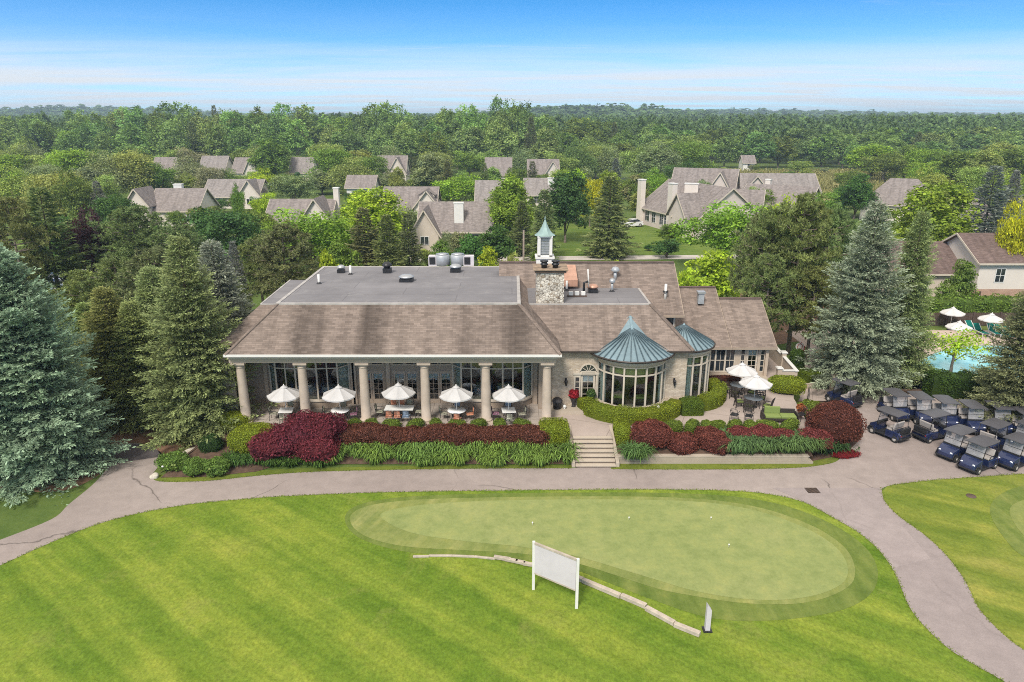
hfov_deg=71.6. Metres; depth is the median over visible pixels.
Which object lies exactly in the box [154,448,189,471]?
perennial clump
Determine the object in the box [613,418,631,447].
clipped box hedge
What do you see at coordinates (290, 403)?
patio chair
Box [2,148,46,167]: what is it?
broadleaf tree
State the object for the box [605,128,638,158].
wood tree
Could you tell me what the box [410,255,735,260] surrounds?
back road
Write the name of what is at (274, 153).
broadleaf tree
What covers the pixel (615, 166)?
spruce tree
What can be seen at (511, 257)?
bushy tree
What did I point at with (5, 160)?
broadleaf tree
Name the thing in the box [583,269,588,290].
roof pipe
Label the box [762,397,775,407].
wicker chair
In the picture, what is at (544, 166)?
house
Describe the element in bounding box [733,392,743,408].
wicker chair
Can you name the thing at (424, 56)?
sky
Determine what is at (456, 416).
patio chair
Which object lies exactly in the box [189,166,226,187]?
broadleaf tree
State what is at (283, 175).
broadleaf tree
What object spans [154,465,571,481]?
grass verge
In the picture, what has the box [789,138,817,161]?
wood tree
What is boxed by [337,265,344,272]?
roof fan
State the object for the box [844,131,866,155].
wood tree
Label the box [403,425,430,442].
barberry shrub
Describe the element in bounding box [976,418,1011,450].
golf cart
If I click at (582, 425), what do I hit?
terrace
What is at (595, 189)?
broadleaf tree
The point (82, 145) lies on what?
wood tree
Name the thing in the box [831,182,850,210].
broadleaf tree
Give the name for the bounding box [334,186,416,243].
broadleaf tree
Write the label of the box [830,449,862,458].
red groundcover
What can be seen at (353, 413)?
patio chair
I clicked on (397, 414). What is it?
patio chair
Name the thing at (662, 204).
condominium
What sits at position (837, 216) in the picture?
pine tree
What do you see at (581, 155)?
broadleaf tree
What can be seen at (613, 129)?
spruce tree
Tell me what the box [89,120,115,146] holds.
wood tree
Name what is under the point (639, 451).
grass tuft
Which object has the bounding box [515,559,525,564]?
landscape timber
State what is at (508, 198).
broadleaf tree
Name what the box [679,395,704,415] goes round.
bay hedge
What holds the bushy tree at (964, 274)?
on the ground at (36, 508)
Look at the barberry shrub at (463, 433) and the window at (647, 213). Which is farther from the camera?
the window at (647, 213)
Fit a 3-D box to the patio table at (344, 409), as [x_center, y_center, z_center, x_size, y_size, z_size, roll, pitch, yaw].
[-11.281,4.870,46.730,1.200,0.726,1.200,0,17,0]
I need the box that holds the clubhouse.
[214,218,777,423]
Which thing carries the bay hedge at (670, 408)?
on the terrace
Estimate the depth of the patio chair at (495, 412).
46.66 m
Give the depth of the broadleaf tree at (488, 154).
255.60 m
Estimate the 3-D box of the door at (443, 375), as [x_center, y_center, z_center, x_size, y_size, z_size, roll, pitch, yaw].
[-4.565,3.222,49.299,0.850,2.300,0.172,0,17,0]
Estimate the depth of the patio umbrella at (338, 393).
45.82 m
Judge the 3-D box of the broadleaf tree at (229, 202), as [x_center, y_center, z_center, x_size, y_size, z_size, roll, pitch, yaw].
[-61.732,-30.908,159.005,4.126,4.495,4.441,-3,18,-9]
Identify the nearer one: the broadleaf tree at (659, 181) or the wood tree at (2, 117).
the broadleaf tree at (659, 181)
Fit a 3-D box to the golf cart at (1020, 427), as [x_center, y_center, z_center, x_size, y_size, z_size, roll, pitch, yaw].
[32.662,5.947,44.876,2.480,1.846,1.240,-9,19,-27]
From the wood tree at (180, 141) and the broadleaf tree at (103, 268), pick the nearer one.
the broadleaf tree at (103, 268)
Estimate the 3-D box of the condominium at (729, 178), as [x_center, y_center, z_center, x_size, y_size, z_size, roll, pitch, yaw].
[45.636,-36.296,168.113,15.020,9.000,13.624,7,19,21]
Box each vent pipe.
[316,274,321,283]
[609,278,614,291]
[663,284,667,298]
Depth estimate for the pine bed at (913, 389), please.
54.98 m
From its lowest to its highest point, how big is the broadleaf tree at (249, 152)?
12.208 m
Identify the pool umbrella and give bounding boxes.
[940,306,965,329]
[945,320,972,339]
[977,312,1002,336]
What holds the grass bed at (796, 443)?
on the planting bank at (665, 450)
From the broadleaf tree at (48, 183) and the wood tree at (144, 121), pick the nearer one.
the broadleaf tree at (48, 183)
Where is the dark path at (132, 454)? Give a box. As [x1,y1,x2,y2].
[106,443,160,463]
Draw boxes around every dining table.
[308,382,316,395]
[322,382,336,393]
[474,383,490,395]
[498,382,515,389]
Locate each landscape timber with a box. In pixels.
[413,555,428,557]
[429,554,451,556]
[452,554,473,557]
[474,555,494,559]
[494,555,510,560]
[505,557,516,562]
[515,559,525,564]
[523,561,531,566]
[582,578,621,598]
[620,593,646,608]
[645,605,675,625]
[673,621,700,636]
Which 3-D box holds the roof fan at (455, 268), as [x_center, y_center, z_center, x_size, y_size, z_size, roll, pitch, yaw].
[-4.442,-5.738,55.912,0.966,0.699,0.951,0,17,0]
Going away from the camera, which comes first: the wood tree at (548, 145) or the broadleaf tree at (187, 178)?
the broadleaf tree at (187, 178)
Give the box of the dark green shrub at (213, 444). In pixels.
[197,433,225,453]
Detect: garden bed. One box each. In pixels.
[160,431,268,477]
[798,401,862,460]
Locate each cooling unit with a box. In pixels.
[428,255,437,265]
[435,253,449,265]
[450,253,464,265]
[463,255,473,265]
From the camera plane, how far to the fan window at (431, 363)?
48.62 m
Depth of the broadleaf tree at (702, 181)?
154.06 m
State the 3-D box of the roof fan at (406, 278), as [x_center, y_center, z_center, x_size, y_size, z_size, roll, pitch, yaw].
[-7.832,-4.668,52.688,1.150,0.581,1.133,0,17,0]
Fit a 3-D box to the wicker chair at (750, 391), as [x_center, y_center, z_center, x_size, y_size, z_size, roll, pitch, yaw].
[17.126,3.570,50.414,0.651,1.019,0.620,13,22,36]
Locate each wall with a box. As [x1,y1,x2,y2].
[615,454,812,463]
[769,348,798,376]
[805,381,828,389]
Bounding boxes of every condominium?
[636,179,754,238]
[671,167,739,188]
[671,183,765,229]
[737,173,821,192]
[744,179,819,223]
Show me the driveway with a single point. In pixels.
(122, 490)
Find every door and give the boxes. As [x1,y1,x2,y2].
[359,372,372,402]
[371,372,384,402]
[393,372,405,402]
[406,372,418,402]
[429,372,439,402]
[440,372,452,402]
[580,375,594,396]
[746,350,757,369]
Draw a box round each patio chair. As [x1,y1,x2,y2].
[268,406,278,420]
[278,413,287,423]
[284,400,294,415]
[322,406,331,413]
[350,406,357,418]
[374,403,384,417]
[384,410,392,418]
[393,410,402,420]
[401,410,410,420]
[405,398,413,410]
[415,406,420,417]
[439,407,447,420]
[452,413,461,419]
[466,406,474,417]
[491,406,499,416]
[504,402,511,413]
[506,413,514,420]
[517,405,526,417]
[729,409,739,419]
[743,410,754,422]
[797,406,807,421]
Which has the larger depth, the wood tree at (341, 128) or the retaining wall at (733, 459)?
the wood tree at (341, 128)
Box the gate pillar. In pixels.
[829,374,838,390]
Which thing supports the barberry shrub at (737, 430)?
on the planting bank at (665, 450)
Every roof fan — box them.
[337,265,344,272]
[382,262,391,272]
[399,274,413,282]
[449,264,461,272]
[587,284,597,292]
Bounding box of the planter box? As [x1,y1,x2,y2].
[709,375,741,385]
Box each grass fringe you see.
[2,488,1009,681]
[159,463,1023,649]
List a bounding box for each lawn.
[0,489,1003,681]
[529,218,748,260]
[882,474,1023,648]
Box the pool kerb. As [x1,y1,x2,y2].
[908,344,1007,382]
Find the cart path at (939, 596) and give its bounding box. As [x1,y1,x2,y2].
[774,488,1023,681]
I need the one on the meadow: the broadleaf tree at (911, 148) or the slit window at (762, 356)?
the broadleaf tree at (911, 148)
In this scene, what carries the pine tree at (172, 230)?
on the ground at (36, 508)
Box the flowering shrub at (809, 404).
[797,399,821,417]
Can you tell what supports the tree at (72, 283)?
on the ground at (36, 508)
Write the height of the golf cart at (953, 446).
1.846 m
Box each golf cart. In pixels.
[824,376,862,406]
[867,405,910,442]
[876,388,910,420]
[907,391,935,423]
[911,408,951,442]
[931,395,960,426]
[935,424,976,462]
[956,399,987,433]
[957,435,999,474]
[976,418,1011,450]
[984,400,1015,433]
[998,432,1023,471]
[1011,406,1023,430]
[1015,419,1023,432]
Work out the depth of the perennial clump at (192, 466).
41.50 m
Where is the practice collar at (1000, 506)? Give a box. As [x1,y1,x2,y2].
[990,486,1023,555]
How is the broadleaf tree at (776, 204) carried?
on the ground at (36, 508)
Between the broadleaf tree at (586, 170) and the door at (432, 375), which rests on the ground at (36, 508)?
the broadleaf tree at (586, 170)
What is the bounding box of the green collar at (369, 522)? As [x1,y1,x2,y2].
[350,496,854,603]
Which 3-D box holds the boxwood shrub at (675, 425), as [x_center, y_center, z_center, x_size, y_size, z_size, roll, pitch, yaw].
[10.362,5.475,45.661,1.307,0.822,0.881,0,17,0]
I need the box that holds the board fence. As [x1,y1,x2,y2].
[877,312,1018,325]
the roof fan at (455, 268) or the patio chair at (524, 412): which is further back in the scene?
the roof fan at (455, 268)
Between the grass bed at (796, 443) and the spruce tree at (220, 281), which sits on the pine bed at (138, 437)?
the spruce tree at (220, 281)
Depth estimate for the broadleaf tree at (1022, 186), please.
170.96 m
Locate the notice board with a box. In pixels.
[532,541,579,608]
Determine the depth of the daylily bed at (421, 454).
43.10 m
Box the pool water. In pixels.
[908,346,1018,376]
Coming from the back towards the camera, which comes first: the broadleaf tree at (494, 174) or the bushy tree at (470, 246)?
the broadleaf tree at (494, 174)
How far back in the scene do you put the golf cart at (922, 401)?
48.62 m
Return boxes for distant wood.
[0,103,1023,152]
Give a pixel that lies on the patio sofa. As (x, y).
(775, 413)
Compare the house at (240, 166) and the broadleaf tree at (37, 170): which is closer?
the broadleaf tree at (37, 170)
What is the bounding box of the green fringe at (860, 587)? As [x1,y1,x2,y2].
[345,492,877,620]
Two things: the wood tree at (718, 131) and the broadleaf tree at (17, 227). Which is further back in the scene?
the wood tree at (718, 131)
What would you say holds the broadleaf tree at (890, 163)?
on the meadow
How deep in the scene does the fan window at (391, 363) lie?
48.62 m
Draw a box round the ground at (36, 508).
[0,146,1023,539]
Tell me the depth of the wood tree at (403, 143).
265.73 m
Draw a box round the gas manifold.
[567,291,586,296]
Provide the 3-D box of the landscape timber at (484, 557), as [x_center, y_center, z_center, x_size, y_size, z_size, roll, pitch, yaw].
[-1.304,10.332,33.856,0.998,0.090,0.110,3,18,9]
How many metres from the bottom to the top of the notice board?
2.450 m
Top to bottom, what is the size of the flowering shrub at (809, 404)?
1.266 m
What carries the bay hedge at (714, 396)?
on the terrace
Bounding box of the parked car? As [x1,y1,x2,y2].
[624,218,643,226]
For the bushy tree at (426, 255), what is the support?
on the ground at (36, 508)
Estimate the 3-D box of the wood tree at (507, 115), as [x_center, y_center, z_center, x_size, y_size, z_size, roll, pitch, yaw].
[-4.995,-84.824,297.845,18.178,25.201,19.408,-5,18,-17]
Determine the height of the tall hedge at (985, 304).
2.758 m
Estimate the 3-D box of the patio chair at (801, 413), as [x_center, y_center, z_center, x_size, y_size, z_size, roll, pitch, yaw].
[19.044,4.763,46.661,0.580,0.977,0.568,-6,18,-19]
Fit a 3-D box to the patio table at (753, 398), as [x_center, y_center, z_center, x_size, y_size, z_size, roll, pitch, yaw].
[16.580,4.213,48.853,1.240,0.726,1.240,0,17,0]
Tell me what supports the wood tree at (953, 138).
on the ground at (36, 508)
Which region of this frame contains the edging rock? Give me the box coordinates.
[185,447,196,454]
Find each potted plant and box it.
[568,389,578,406]
[586,388,596,398]
[796,403,807,417]
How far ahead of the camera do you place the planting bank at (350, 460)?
43.22 m
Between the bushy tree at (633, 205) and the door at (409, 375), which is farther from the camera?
the bushy tree at (633, 205)
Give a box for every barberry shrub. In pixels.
[338,423,359,445]
[353,422,390,444]
[375,426,409,447]
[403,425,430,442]
[423,423,457,443]
[446,423,480,447]
[474,425,499,446]
[495,424,521,445]
[516,424,550,448]
[628,418,675,448]
[667,431,699,454]
[694,425,732,455]
[726,425,751,438]
[750,423,776,437]
[774,428,795,439]
[797,427,833,449]
[804,399,866,443]
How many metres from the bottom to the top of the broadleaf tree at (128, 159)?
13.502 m
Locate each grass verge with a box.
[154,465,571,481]
[611,456,839,468]
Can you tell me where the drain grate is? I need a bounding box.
[805,488,819,492]
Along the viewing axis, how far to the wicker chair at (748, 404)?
47.75 m
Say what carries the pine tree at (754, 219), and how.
on the ground at (36, 508)
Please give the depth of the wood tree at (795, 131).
324.64 m
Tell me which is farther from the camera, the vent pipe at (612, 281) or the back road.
the back road
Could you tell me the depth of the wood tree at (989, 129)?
328.20 m
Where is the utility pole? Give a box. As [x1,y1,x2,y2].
[523,230,524,260]
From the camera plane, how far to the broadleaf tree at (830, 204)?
125.31 m
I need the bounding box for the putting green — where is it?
[380,499,847,599]
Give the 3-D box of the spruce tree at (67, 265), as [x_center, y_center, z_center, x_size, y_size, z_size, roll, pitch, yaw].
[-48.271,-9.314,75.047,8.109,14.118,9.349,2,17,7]
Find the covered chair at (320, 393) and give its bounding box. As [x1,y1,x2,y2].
[316,382,322,395]
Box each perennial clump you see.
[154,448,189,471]
[179,456,209,476]
[202,455,229,476]
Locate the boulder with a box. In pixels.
[149,472,158,478]
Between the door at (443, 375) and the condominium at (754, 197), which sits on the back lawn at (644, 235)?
the condominium at (754, 197)
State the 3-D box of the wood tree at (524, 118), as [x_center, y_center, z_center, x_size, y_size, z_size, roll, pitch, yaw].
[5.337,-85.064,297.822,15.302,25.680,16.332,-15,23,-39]
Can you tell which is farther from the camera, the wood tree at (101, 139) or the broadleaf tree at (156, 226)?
the wood tree at (101, 139)
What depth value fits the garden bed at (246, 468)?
42.55 m
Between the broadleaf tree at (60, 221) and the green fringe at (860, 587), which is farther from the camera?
the broadleaf tree at (60, 221)
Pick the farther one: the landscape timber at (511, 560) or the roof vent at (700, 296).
the roof vent at (700, 296)
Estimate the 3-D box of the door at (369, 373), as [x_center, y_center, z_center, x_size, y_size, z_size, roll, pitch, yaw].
[-10.135,3.222,49.299,0.850,2.300,0.172,0,17,0]
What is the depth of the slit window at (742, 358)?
53.82 m
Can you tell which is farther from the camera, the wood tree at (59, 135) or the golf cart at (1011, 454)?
the wood tree at (59, 135)
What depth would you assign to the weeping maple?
42.66 m
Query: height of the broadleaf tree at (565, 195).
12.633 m
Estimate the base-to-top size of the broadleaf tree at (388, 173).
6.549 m
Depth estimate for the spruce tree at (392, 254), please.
84.04 m
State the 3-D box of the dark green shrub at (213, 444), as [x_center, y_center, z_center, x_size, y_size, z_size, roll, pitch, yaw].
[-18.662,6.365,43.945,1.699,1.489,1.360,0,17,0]
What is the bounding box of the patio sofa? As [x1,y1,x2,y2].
[760,406,799,421]
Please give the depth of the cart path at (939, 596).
32.29 m
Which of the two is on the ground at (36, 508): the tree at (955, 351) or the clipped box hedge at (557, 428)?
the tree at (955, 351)
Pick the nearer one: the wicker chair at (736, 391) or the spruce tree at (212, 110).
the wicker chair at (736, 391)
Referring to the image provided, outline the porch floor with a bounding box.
[251,402,551,423]
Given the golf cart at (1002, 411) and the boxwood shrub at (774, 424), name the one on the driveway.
the golf cart at (1002, 411)
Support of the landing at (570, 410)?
on the terrace
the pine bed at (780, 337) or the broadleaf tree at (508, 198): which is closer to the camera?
the pine bed at (780, 337)
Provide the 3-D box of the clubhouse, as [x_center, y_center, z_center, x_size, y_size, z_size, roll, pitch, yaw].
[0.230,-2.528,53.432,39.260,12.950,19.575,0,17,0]
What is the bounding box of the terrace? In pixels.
[212,357,805,438]
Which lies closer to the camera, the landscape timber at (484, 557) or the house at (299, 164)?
the landscape timber at (484, 557)
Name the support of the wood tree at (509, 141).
on the ground at (36, 508)
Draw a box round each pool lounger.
[965,320,982,333]
[972,323,989,336]
[986,323,1001,336]
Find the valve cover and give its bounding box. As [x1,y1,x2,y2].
[966,493,976,497]
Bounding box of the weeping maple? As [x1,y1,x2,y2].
[244,409,348,462]
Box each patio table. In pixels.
[278,407,293,413]
[331,406,349,418]
[384,405,414,418]
[448,406,465,416]
[501,407,515,420]
[730,381,744,394]
[744,394,762,408]
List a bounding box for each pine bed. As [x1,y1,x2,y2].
[0,456,105,491]
[88,406,195,454]
[738,293,842,344]
[845,378,987,403]
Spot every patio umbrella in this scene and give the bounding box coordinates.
[267,384,299,415]
[322,384,355,409]
[381,382,415,418]
[439,384,472,409]
[492,384,525,420]
[726,362,757,394]
[739,373,772,407]
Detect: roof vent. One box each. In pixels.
[611,266,619,279]
[696,290,705,303]
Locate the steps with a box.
[568,425,619,466]
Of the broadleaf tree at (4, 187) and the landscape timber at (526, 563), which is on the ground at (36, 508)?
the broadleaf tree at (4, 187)
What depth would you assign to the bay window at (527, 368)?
48.74 m
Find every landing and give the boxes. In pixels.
[551,405,583,414]
[693,375,768,381]
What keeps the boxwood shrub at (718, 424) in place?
on the planting bank at (665, 450)
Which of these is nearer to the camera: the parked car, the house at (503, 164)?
the parked car
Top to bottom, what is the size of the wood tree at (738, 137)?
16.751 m
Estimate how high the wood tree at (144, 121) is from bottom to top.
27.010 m
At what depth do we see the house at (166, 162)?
234.45 m
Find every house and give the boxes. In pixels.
[127,183,219,226]
[153,157,182,182]
[200,156,232,173]
[204,178,271,208]
[230,156,270,180]
[266,187,344,222]
[288,157,318,178]
[344,175,380,199]
[378,155,410,182]
[381,186,441,211]
[410,201,494,250]
[474,180,503,200]
[485,157,511,178]
[523,177,559,205]
[526,159,559,176]
[737,155,756,170]
[859,178,927,221]
[868,241,959,296]
[942,233,1023,295]
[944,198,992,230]
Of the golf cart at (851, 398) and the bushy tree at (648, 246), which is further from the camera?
the bushy tree at (648, 246)
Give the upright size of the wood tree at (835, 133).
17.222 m
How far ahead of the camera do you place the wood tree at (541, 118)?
285.28 m
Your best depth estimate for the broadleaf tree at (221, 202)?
157.83 m
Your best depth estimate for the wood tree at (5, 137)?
296.99 m
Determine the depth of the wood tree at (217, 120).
311.59 m
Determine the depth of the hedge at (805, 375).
55.28 m
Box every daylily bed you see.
[219,449,331,468]
[309,439,582,468]
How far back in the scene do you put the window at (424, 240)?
111.89 m
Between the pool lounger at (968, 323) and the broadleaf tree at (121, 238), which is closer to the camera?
the pool lounger at (968, 323)
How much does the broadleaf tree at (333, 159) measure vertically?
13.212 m
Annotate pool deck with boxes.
[785,330,1014,388]
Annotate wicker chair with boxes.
[729,386,739,398]
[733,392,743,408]
[743,399,754,413]
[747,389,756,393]
[756,390,765,404]
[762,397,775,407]
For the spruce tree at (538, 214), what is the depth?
103.17 m
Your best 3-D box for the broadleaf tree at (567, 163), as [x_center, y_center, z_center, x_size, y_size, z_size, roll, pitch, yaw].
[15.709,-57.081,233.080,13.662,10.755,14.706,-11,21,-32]
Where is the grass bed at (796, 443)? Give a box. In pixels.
[712,425,833,454]
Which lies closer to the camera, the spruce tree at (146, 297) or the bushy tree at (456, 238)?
the spruce tree at (146, 297)
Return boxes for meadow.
[740,170,1023,200]
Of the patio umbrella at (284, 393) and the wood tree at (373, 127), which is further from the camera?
the wood tree at (373, 127)
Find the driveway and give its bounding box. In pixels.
[0,394,1023,681]
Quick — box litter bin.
[552,397,562,409]
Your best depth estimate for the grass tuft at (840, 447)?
44.07 m
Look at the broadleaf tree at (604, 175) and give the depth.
161.04 m
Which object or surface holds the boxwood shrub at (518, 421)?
on the planting bank at (350, 460)
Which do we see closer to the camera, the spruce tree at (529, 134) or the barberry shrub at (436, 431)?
the barberry shrub at (436, 431)
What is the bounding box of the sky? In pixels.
[0,0,1023,113]
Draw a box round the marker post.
[702,603,712,632]
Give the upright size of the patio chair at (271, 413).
0.977 m
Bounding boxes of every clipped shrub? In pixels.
[216,410,254,432]
[226,421,273,454]
[767,374,806,394]
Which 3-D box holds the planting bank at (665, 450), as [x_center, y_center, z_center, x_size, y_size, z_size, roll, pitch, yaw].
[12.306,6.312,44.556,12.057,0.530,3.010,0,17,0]
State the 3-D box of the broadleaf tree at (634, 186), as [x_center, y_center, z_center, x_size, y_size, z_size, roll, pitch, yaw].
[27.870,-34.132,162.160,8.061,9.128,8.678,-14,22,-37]
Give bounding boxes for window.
[268,363,350,407]
[369,363,383,364]
[391,363,416,364]
[420,236,428,244]
[431,363,451,364]
[452,363,532,407]
[579,363,596,372]
[645,210,649,220]
[651,212,655,222]
[659,214,663,224]
[667,318,674,325]
[709,350,715,371]
[714,350,725,371]
[724,350,735,371]
[740,350,745,362]
[759,350,764,371]
[993,268,1006,282]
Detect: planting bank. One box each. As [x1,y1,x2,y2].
[210,429,569,463]
[614,428,812,455]
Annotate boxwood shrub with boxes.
[347,417,361,423]
[365,418,378,423]
[381,418,401,426]
[406,417,424,427]
[429,417,442,424]
[447,418,465,426]
[470,417,487,426]
[493,418,506,425]
[513,418,531,424]
[664,419,683,431]
[683,418,699,433]
[699,419,712,426]
[712,419,725,428]
[726,419,742,427]
[743,419,756,427]
[756,419,779,428]
[778,418,799,430]
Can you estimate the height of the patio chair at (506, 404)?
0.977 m
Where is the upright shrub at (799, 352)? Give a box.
[789,348,805,369]
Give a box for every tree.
[0,115,14,145]
[0,117,29,143]
[0,128,14,146]
[0,134,9,150]
[0,143,26,155]
[0,153,29,177]
[0,164,42,213]
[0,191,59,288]
[0,243,135,507]
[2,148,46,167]
[5,170,25,197]
[9,144,48,155]
[10,135,41,150]
[11,117,52,154]
[15,114,58,143]
[15,167,92,219]
[16,161,63,199]
[17,186,98,319]
[18,155,58,175]
[31,122,62,154]
[38,147,97,171]
[44,214,84,260]
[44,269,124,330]
[49,130,81,153]
[49,151,104,172]
[50,168,97,222]
[53,131,96,153]
[55,167,111,192]
[55,204,113,282]
[61,108,91,138]
[61,302,114,403]
[64,120,103,147]
[66,111,110,133]
[70,285,171,433]
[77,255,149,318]
[79,147,141,194]
[83,174,121,198]
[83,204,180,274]
[84,192,141,228]
[84,221,114,251]
[86,180,106,228]
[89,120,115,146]
[89,149,112,159]
[93,129,123,153]
[99,298,176,434]
[102,106,139,132]
[105,244,214,309]
[106,150,166,190]
[106,221,139,256]
[108,122,153,153]
[108,148,151,171]
[111,144,160,160]
[112,106,152,145]
[117,105,151,149]
[120,264,196,377]
[127,232,279,450]
[132,161,179,189]
[141,220,213,273]
[143,115,188,155]
[145,109,165,152]
[148,222,192,240]
[151,101,201,145]
[155,121,190,156]
[161,149,193,161]
[162,210,186,226]
[167,155,205,183]
[172,102,201,147]
[173,147,209,165]
[173,251,241,302]
[174,171,203,187]
[182,206,269,269]
[185,111,217,155]
[185,206,224,228]
[185,238,278,409]
[186,121,202,168]
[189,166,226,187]
[195,119,232,155]
[208,272,257,315]
[209,107,244,152]
[211,105,225,154]
[214,109,248,155]
[216,199,229,209]
[220,167,240,178]
[223,127,256,152]
[226,197,245,206]
[227,149,247,161]
[227,240,254,314]
[229,233,281,301]
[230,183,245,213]
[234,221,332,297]
[236,171,252,178]
[238,111,269,148]
[238,145,266,157]
[239,106,275,132]
[241,209,277,233]
[246,137,292,177]
[247,167,277,193]
[248,126,288,172]
[248,191,276,213]
[259,220,279,240]
[260,114,296,147]
[263,207,354,268]
[264,174,319,198]
[268,102,294,148]
[274,118,313,156]
[276,174,293,189]
[283,102,320,145]
[295,111,307,155]
[302,148,357,185]
[305,143,348,167]
[308,170,333,194]
[313,114,342,143]
[317,123,343,145]
[318,156,376,194]
[318,248,338,266]
[327,116,358,144]
[327,239,363,265]
[328,129,359,154]
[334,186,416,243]
[338,132,368,152]
[340,149,370,164]
[343,224,385,253]
[344,192,352,200]
[345,207,385,265]
[349,107,373,156]
[356,102,394,140]
[356,155,391,175]
[364,108,394,153]
[367,124,394,155]
[367,214,409,265]
[376,100,413,142]
[377,172,390,188]
[379,145,411,165]
[380,231,404,247]
[383,171,392,184]
[387,166,409,185]
[388,206,417,227]
[390,128,423,172]
[391,120,420,156]
[391,213,424,265]
[407,118,434,159]
[407,157,418,185]
[407,174,433,185]
[411,151,452,185]
[414,151,456,170]
[415,128,453,162]
[417,249,431,265]
[419,120,447,157]
[423,106,457,149]
[430,240,451,265]
[432,172,481,200]
[436,109,469,169]
[436,230,456,252]
[440,160,456,200]
[445,125,486,169]
[449,170,469,189]
[449,231,474,251]
[450,103,479,146]
[452,150,484,176]
[452,232,492,265]
[458,109,489,170]
[472,149,506,169]
[476,223,517,264]
[477,246,497,265]
[478,163,488,179]
[482,166,503,179]
[483,116,520,156]
[484,108,521,154]
[485,172,537,242]
[488,94,515,147]
[495,251,521,265]
[506,167,527,187]
[509,98,533,152]
[509,108,542,156]
[509,147,537,173]
[509,200,533,256]
[522,115,562,156]
[523,117,538,168]
[524,189,560,259]
[527,161,537,177]
[527,196,535,206]
[528,127,563,158]
[530,251,536,260]
[531,173,549,177]
[535,113,561,158]
[535,168,594,242]
[543,150,579,170]
[546,168,569,177]
[551,131,581,154]
[559,117,596,143]
[562,138,600,172]
[565,166,595,197]
[566,168,591,219]
[572,142,599,158]
[575,175,641,260]
[578,143,615,177]
[579,135,606,148]
[579,177,606,225]
[581,119,611,146]
[593,144,626,174]
[597,169,624,201]
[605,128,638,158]
[607,141,634,160]
[608,158,623,181]
[609,122,619,140]
[618,171,652,200]
[619,142,653,177]
[620,174,651,203]
[626,139,683,180]
[628,189,647,212]
[634,148,674,177]
[636,121,666,145]
[638,124,676,146]
[638,132,665,147]
[643,244,652,250]
[646,166,666,195]
[650,138,673,152]
[651,238,680,257]
[653,132,684,147]
[654,223,679,240]
[662,158,701,178]
[666,199,770,254]
[667,137,721,167]
[676,130,697,141]
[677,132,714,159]
[677,267,696,285]
[684,249,740,296]
[697,179,711,184]
[701,128,727,162]
[709,134,744,166]
[726,199,817,308]
[727,212,772,296]
[730,252,805,332]
[733,129,762,154]
[736,131,779,164]
[744,192,855,354]
[749,134,770,162]
[750,186,776,204]
[760,135,799,167]
[765,192,808,237]
[774,262,845,363]
[778,128,810,162]
[783,127,822,155]
[787,161,813,170]
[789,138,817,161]
[795,198,925,402]
[797,202,866,340]
[800,132,844,166]
[800,168,809,172]
[800,191,841,223]
[819,167,829,172]
[826,126,860,164]
[826,134,858,167]
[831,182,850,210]
[833,169,861,183]
[837,173,880,218]
[839,142,870,168]
[843,143,894,176]
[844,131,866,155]
[856,129,901,150]
[859,150,908,181]
[869,127,906,143]
[869,207,946,388]
[876,141,896,153]
[883,179,991,240]
[887,164,908,177]
[889,137,909,152]
[896,145,920,169]
[897,166,941,185]
[898,128,937,144]
[901,147,947,173]
[903,161,951,180]
[907,166,950,200]
[910,131,922,147]
[910,131,953,148]
[911,364,941,380]
[915,141,949,152]
[920,150,977,178]
[922,326,997,371]
[930,137,961,151]
[931,150,979,188]
[933,282,963,296]
[941,127,967,142]
[941,258,980,295]
[949,163,999,198]
[955,133,991,151]
[955,148,1009,183]
[956,290,1023,429]
[965,126,1001,149]
[966,165,1014,232]
[974,171,1022,202]
[979,141,1023,162]
[985,170,1023,232]
[986,132,1017,152]
[994,198,1023,256]
[996,127,1023,145]
[997,147,1023,180]
[1020,174,1023,198]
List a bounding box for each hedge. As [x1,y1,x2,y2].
[538,417,569,445]
[577,396,681,424]
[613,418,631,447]
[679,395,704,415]
[697,378,726,411]
[797,366,834,382]
[833,293,1023,321]
[921,368,1017,400]
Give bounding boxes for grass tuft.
[612,439,659,462]
[818,441,859,455]
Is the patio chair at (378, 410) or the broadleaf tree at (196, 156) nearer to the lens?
the patio chair at (378, 410)
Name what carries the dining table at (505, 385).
in the clubhouse
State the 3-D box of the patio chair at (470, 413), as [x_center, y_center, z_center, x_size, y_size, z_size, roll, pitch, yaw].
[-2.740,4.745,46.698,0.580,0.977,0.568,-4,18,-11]
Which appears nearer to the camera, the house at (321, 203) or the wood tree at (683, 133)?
the house at (321, 203)
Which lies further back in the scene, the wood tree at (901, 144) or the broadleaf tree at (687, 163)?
the wood tree at (901, 144)
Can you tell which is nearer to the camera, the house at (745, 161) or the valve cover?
the valve cover
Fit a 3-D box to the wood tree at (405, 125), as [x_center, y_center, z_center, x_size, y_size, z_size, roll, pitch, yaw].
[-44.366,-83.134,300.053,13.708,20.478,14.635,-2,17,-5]
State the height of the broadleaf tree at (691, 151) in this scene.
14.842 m
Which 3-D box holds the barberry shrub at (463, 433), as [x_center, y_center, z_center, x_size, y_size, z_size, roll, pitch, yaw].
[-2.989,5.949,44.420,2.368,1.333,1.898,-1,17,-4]

